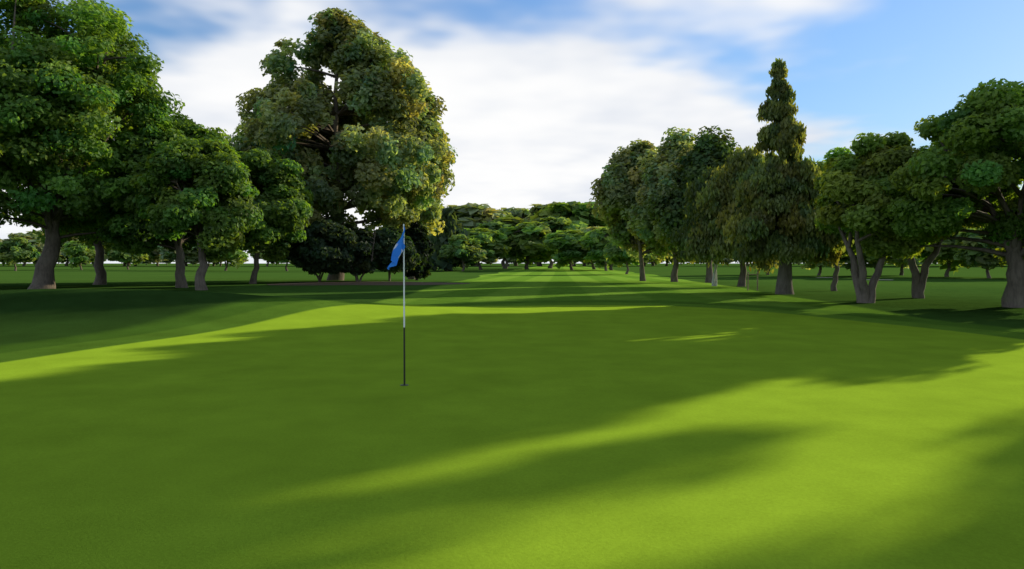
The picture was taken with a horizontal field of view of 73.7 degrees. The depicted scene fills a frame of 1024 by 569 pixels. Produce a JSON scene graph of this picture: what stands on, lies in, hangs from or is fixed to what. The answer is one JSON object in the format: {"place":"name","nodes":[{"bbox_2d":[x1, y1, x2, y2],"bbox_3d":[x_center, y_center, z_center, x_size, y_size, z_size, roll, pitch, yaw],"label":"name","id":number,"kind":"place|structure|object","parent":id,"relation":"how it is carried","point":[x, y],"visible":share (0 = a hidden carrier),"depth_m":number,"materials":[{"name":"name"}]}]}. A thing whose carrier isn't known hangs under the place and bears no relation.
{"place":"outdoors","nodes":[
{"label":"outdoors","id":0,"kind":"place"},
{"bbox_2d":[0,263,1023,568],"bbox_3d":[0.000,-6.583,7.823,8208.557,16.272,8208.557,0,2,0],"label":"ground","id":1,"kind":"structure","parent":0,"point":[580,415],"depth_m":6.97,"materials":[{"name":"green plant"}]},
{"bbox_2d":[8,232,25,265],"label":"tree","id":2,"kind":"object","parent":1,"relation":"on","point":[11,235],"visible":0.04,"depth_m":435.60,"materials":[{"name":"green plant"}]},
{"bbox_2d":[0,237,40,270],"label":"tree","id":3,"kind":"object","parent":1,"relation":"on","point":[22,249],"visible":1,"depth_m":175.96,"materials":[{"name":"green plant"}]},
{"bbox_2d":[25,230,43,234],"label":"tree","id":4,"kind":"object","parent":1,"relation":"on","point":[31,232],"visible":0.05,"depth_m":513.55,"materials":[{"name":"green plant"}]},
{"bbox_2d":[9,234,61,266],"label":"tree","id":5,"kind":"object","parent":1,"relation":"on","point":[35,244],"visible":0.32,"depth_m":404.21,"materials":[{"name":"green plant"}]},
{"bbox_2d":[59,234,68,265],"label":"tree","id":6,"kind":"object","parent":1,"relation":"on","point":[65,257],"visible":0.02,"depth_m":481.23,"materials":[{"name":"green plant"}]},
{"bbox_2d":[61,240,94,269],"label":"tree","id":7,"kind":"object","parent":1,"relation":"on","point":[79,253],"visible":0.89,"depth_m":191.63,"materials":[{"name":"green plant"}]},
{"bbox_2d":[60,236,95,256],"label":"tree","id":8,"kind":"object","parent":1,"relation":"on","point":[62,253],"visible":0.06,"depth_m":401.73,"materials":[{"name":"green plant"}]},
{"bbox_2d":[0,0,184,288],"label":"chestnut tree","id":9,"kind":"object","parent":1,"relation":"on","point":[82,84],"visible":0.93,"depth_m":42.96,"materials":[{"name":"green plant"}]},
{"bbox_2d":[14,63,195,284],"bbox_3d":[-36.005,-9.926,58.813,16.263,20.896,16.349,0,2,11],"label":"chestnut tree","id":10,"kind":"object","parent":1,"relation":"on","point":[101,273],"visible":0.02,"depth_m":59.03,"materials":[{"name":"green plant"}]},
{"bbox_2d":[104,247,134,265],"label":"tree","id":11,"kind":"object","parent":1,"relation":"on","point":[106,251],"depth_m":443.44,"materials":[{"name":"green plant"}]},
{"bbox_2d":[104,250,148,269],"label":"tree","id":12,"kind":"object","parent":1,"relation":"on","point":[117,255],"visible":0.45,"depth_m":210.35,"materials":[{"name":"green plant"}]},
{"bbox_2d":[129,248,156,265],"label":"tree","id":13,"kind":"object","parent":1,"relation":"on","point":[151,255],"visible":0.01,"depth_m":467.60,"materials":[{"name":"green plant"}]},
{"bbox_2d":[143,254,167,265],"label":"tree","id":14,"kind":"object","parent":1,"relation":"on","point":[156,260],"visible":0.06,"depth_m":504.05,"materials":[{"name":"green plant"}]},
{"bbox_2d":[87,117,244,287],"bbox_3d":[-24.077,-5.556,48.682,10.547,12.504,10.450,0,2,5],"label":"chestnut tree","id":15,"kind":"object","parent":1,"relation":"on","point":[129,232],"visible":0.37,"depth_m":46.40,"materials":[{"name":"green plant"}]},
{"bbox_2d":[160,259,173,264],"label":"tree","id":16,"kind":"object","parent":1,"relation":"on","point":[168,261],"visible":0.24,"depth_m":709.45,"materials":[{"name":"green plant"}]},
{"bbox_2d":[151,242,187,265],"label":"tree","id":17,"kind":"object","parent":1,"relation":"on","point":[157,251],"visible":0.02,"depth_m":461.44,"materials":[{"name":"green plant"}]},
{"bbox_2d":[159,246,196,261],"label":"tree","id":18,"kind":"object","parent":1,"relation":"on","point":[172,255],"visible":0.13,"depth_m":420.83,"materials":[{"name":"green plant"}]},
{"bbox_2d":[132,136,263,289],"bbox_3d":[-20.186,-4.315,44.476,8.202,10.556,7.349,1,2,23],"label":"chestnut tree","id":19,"kind":"object","parent":1,"relation":"on","point":[209,190],"visible":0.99,"depth_m":42.79,"materials":[{"name":"green plant"}]},
{"bbox_2d":[188,248,213,261],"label":"tree","id":20,"kind":"object","parent":1,"relation":"on","point":[194,254],"visible":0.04,"depth_m":422.85,"materials":[{"name":"green plant"}]},
{"bbox_2d":[207,248,244,270],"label":"tree","id":21,"kind":"object","parent":1,"relation":"on","point":[233,260],"visible":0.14,"depth_m":191.26,"materials":[{"name":"green plant"}]},
{"bbox_2d":[241,250,248,264],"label":"tree","id":22,"kind":"object","parent":1,"relation":"on","point":[243,257],"depth_m":502.83,"materials":[{"name":"green plant"}]},
{"bbox_2d":[247,241,277,266],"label":"tree","id":23,"kind":"object","parent":1,"relation":"on","point":[252,254],"visible":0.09,"depth_m":397.51,"materials":[{"name":"green plant"}]},
{"bbox_2d":[235,147,313,283],"bbox_3d":[-22.107,-5.711,59.457,9.820,12.100,10.740,-1,2,-20],"label":"chestnut tree","id":24,"kind":"object","parent":1,"relation":"on","point":[282,199],"visible":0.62,"depth_m":57.17,"materials":[{"name":"green plant"}]},
{"bbox_2d":[260,239,290,270],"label":"tree","id":25,"kind":"object","parent":1,"relation":"on","point":[286,261],"visible":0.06,"depth_m":175.31,"materials":[{"name":"green plant"}]},
{"bbox_2d":[284,282,344,283],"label":"mulch","id":26,"kind":"object","parent":1,"relation":"on","point":[315,283],"visible":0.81,"depth_m":58.96,"materials":[{"name":"brown plant"}]},
{"bbox_2d":[284,219,361,281],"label":"yew tree","id":27,"kind":"object","parent":1,"relation":"on","point":[316,251],"visible":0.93,"depth_m":61.68,"materials":[{"name":"green plant"}]},
{"bbox_2d":[227,7,454,280],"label":"poplar tree","id":28,"kind":"object","parent":1,"relation":"on","point":[346,143],"visible":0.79,"depth_m":67.86,"materials":[{"name":"green plant"}]},
{"bbox_2d":[332,222,385,281],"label":"yew tree","id":29,"kind":"object","parent":1,"relation":"on","point":[368,250],"visible":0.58,"depth_m":64.16,"materials":[{"name":"green plant"}]},
{"bbox_2d":[268,281,469,284],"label":"mulch","id":30,"kind":"object","parent":1,"relation":"on","point":[395,283],"visible":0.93,"depth_m":57.32,"materials":[{"name":"brown plant"}]},
{"bbox_2d":[371,226,421,280],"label":"yew tree","id":31,"kind":"object","parent":1,"relation":"on","point":[389,237],"visible":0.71,"depth_m":66.13,"materials":[{"name":"green plant"}]},
{"bbox_2d":[387,224,408,385],"bbox_3d":[-1.472,0.308,8.871,0.127,2.260,0.419,1,2,18],"label":"flagstick","id":32,"kind":"object","parent":1,"relation":"on","point":[398,249],"visible":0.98,"depth_m":8.99,"materials":[{"name":"paint"}]},
{"bbox_2d":[378,80,457,278],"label":"poplar tree","id":33,"kind":"object","parent":1,"relation":"on","point":[429,124],"visible":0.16,"depth_m":80.42,"materials":[{"name":"green plant"}]},
{"bbox_2d":[405,221,434,279],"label":"tree","id":34,"kind":"object","parent":1,"relation":"on","point":[417,232],"visible":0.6,"depth_m":72.73,"materials":[{"name":"green plant"}]},
{"bbox_2d":[425,226,440,236],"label":"tree","id":35,"kind":"object","parent":1,"relation":"on","point":[436,231],"visible":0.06,"depth_m":212.48,"materials":[{"name":"green plant"}]},
{"bbox_2d":[427,206,469,270],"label":"tree","id":36,"kind":"object","parent":1,"relation":"on","point":[451,227],"visible":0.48,"depth_m":176.26,"materials":[{"name":"green plant"}]},
{"bbox_2d":[439,233,487,270],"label":"tree","id":37,"kind":"object","parent":1,"relation":"on","point":[464,248],"visible":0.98,"depth_m":168.50,"materials":[{"name":"green plant"}]},
{"bbox_2d":[447,202,511,265],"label":"tree","id":38,"kind":"object","parent":1,"relation":"on","point":[470,215],"visible":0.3,"depth_m":442.74,"materials":[{"name":"green plant"}]},
{"bbox_2d":[464,227,511,269],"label":"tree","id":39,"kind":"object","parent":1,"relation":"on","point":[491,244],"visible":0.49,"depth_m":203.32,"materials":[{"name":"green plant"}]},
{"bbox_2d":[481,258,498,264],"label":"tree","id":40,"kind":"object","parent":1,"relation":"on","point":[489,262],"visible":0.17,"depth_m":709.25,"materials":[{"name":"green plant"}]},
{"bbox_2d":[476,215,528,268],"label":"tree","id":41,"kind":"object","parent":1,"relation":"on","point":[503,222],"visible":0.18,"depth_m":267.66,"materials":[{"name":"green plant"}]},
{"bbox_2d":[496,257,514,266],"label":"tree","id":42,"kind":"object","parent":1,"relation":"on","point":[506,262],"visible":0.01,"depth_m":404.48,"materials":[{"name":"green plant"}]},
{"bbox_2d":[498,207,530,265],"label":"tree","id":43,"kind":"object","parent":1,"relation":"on","point":[522,213],"visible":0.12,"depth_m":508.09,"materials":[{"name":"green plant"}]},
{"bbox_2d":[499,221,557,268],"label":"tree","id":44,"kind":"object","parent":1,"relation":"on","point":[524,240],"visible":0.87,"depth_m":213.68,"materials":[{"name":"green plant"}]},
{"bbox_2d":[526,213,546,265],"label":"tree","id":45,"kind":"object","parent":1,"relation":"on","point":[539,263],"depth_m":474.16,"materials":[{"name":"green plant"}]},
{"bbox_2d":[523,201,557,219],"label":"tree","id":46,"kind":"object","parent":1,"relation":"on","point":[536,208],"visible":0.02,"depth_m":472.98,"materials":[{"name":"green plant"}]},
{"bbox_2d":[528,216,577,267],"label":"tree","id":47,"kind":"object","parent":1,"relation":"on","point":[559,223],"visible":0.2,"depth_m":266.56,"materials":[{"name":"green plant"}]},
{"bbox_2d":[542,229,592,269],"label":"tree","id":48,"kind":"object","parent":1,"relation":"on","point":[566,245],"visible":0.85,"depth_m":188.08,"materials":[{"name":"green plant"}]},
{"bbox_2d":[530,201,606,265],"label":"tree","id":49,"kind":"object","parent":1,"relation":"on","point":[579,214],"visible":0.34,"depth_m":437.85,"materials":[{"name":"green plant"}]},
{"bbox_2d":[572,226,603,268],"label":"tree","id":50,"kind":"object","parent":1,"relation":"on","point":[587,229],"visible":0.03,"depth_m":219.36,"materials":[{"name":"green plant"}]},
{"bbox_2d":[578,227,612,270],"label":"tree","id":51,"kind":"object","parent":1,"relation":"on","point":[596,240],"visible":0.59,"depth_m":175.37,"materials":[{"name":"green plant"}]},
{"bbox_2d":[581,226,625,269],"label":"tree","id":52,"kind":"object","parent":1,"relation":"on","point":[609,266],"visible":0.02,"depth_m":190.01,"materials":[{"name":"green plant"}]},
{"bbox_2d":[603,243,652,273],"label":"tree","id":53,"kind":"object","parent":1,"relation":"on","point":[615,256],"visible":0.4,"depth_m":131.84,"materials":[{"name":"green plant"}]},
{"bbox_2d":[586,138,672,280],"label":"poplar tree","id":54,"kind":"object","parent":1,"relation":"on","point":[616,184],"visible":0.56,"depth_m":72.27,"materials":[{"name":"green plant"}]},
{"bbox_2d":[634,227,657,265],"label":"tree","id":55,"kind":"object","parent":1,"relation":"on","point":[652,260],"depth_m":481.64,"materials":[{"name":"green plant"}]},
{"bbox_2d":[625,127,697,281],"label":"poplar tree","id":56,"kind":"object","parent":1,"relation":"on","point":[658,174],"visible":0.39,"depth_m":66.98,"materials":[{"name":"green plant"}]},
{"bbox_2d":[662,253,672,260],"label":"tree","id":57,"kind":"object","parent":1,"relation":"on","point":[668,259],"visible":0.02,"depth_m":445.12,"materials":[{"name":"green plant"}]},
{"bbox_2d":[645,125,740,282],"bbox_3d":[18.159,-7.412,64.583,10.781,15.212,9.560,0,2,16],"label":"poplar tree","id":58,"kind":"object","parent":1,"relation":"on","point":[711,148],"visible":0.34,"depth_m":62.42,"materials":[{"name":"green plant"}]},
{"bbox_2d":[669,166,722,285],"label":"tree","id":59,"kind":"object","parent":1,"relation":"on","point":[692,189],"visible":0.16,"depth_m":51.58,"materials":[{"name":"green plant"}]},
{"bbox_2d":[723,258,733,264],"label":"tree","id":60,"kind":"object","parent":1,"relation":"on","point":[727,260],"visible":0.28,"depth_m":704.75,"materials":[{"name":"green plant"}]},
{"bbox_2d":[683,146,778,286],"bbox_3d":[16.611,-4.710,49.221,7.979,10.523,8.744,0,2,2],"label":"cedar tree","id":61,"kind":"object","parent":1,"relation":"on","point":[719,209],"visible":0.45,"depth_m":48.62,"materials":[{"name":"green plant"}]},
{"bbox_2d":[747,272,758,289],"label":"tree stakes","id":62,"kind":"object","parent":1,"relation":"on","point":[748,274],"visible":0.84,"depth_m":40.22,"materials":[{"name":"brown wood"}]},
{"bbox_2d":[752,261,778,274],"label":"tree","id":63,"kind":"object","parent":1,"relation":"on","point":[754,266],"visible":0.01,"depth_m":118.60,"materials":[{"name":"green plant"}]},
{"bbox_2d":[722,57,854,293],"bbox_3d":[13.623,-5.366,35.416,6.282,12.434,6.421,0,2,1],"label":"larch tree","id":64,"kind":"object","parent":1,"relation":"on","point":[775,216],"visible":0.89,"depth_m":33.63,"materials":[{"name":"green plant"}]},
{"bbox_2d":[800,259,844,275],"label":"tree","id":65,"kind":"object","parent":1,"relation":"on","point":[809,266],"visible":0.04,"depth_m":106.51,"materials":[{"name":"green plant"}]},
{"bbox_2d":[808,160,864,290],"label":"maple tree","id":66,"kind":"object","parent":1,"relation":"on","point":[833,287],"visible":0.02,"depth_m":40.04,"materials":[{"name":"brown plant"}]},
{"bbox_2d":[826,251,887,273],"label":"tree","id":67,"kind":"object","parent":1,"relation":"on","point":[871,261],"visible":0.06,"depth_m":97.07,"materials":[{"name":"green plant"}]},
{"bbox_2d":[812,131,967,302],"bbox_3d":[14.764,-2.406,26.961,6.057,7.128,5.477,1,2,36],"label":"maple tree","id":68,"kind":"object","parent":1,"relation":"on","point":[853,200],"visible":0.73,"depth_m":25.95,"materials":[{"name":"green plant"}]},
{"bbox_2d":[883,256,924,274],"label":"tree","id":69,"kind":"object","parent":1,"relation":"on","point":[900,263],"visible":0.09,"depth_m":104.69,"materials":[{"name":"green plant"}]},
{"bbox_2d":[860,77,1023,307],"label":"maple tree","id":70,"kind":"object","parent":1,"relation":"on","point":[984,133],"visible":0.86,"depth_m":23.19,"materials":[{"name":"green plant"}]},
{"bbox_2d":[892,203,1002,297],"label":"maple tree","id":71,"kind":"object","parent":1,"relation":"on","point":[918,285],"depth_m":31.22,"materials":[{"name":"brown plant"}]},
{"bbox_2d":[914,225,980,276],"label":"tree","id":72,"kind":"object","parent":1,"relation":"on","point":[944,258],"visible":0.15,"depth_m":91.96,"materials":[{"name":"green plant"}]},
{"bbox_2d":[953,227,1006,277],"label":"tree","id":73,"kind":"object","parent":1,"relation":"on","point":[984,260],"visible":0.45,"depth_m":84.02,"materials":[{"name":"green plant"}]},
{"bbox_2d":[0,0,1023,262],"label":"sky","id":74,"kind":"structure","parent":0,"point":[539,96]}
]}

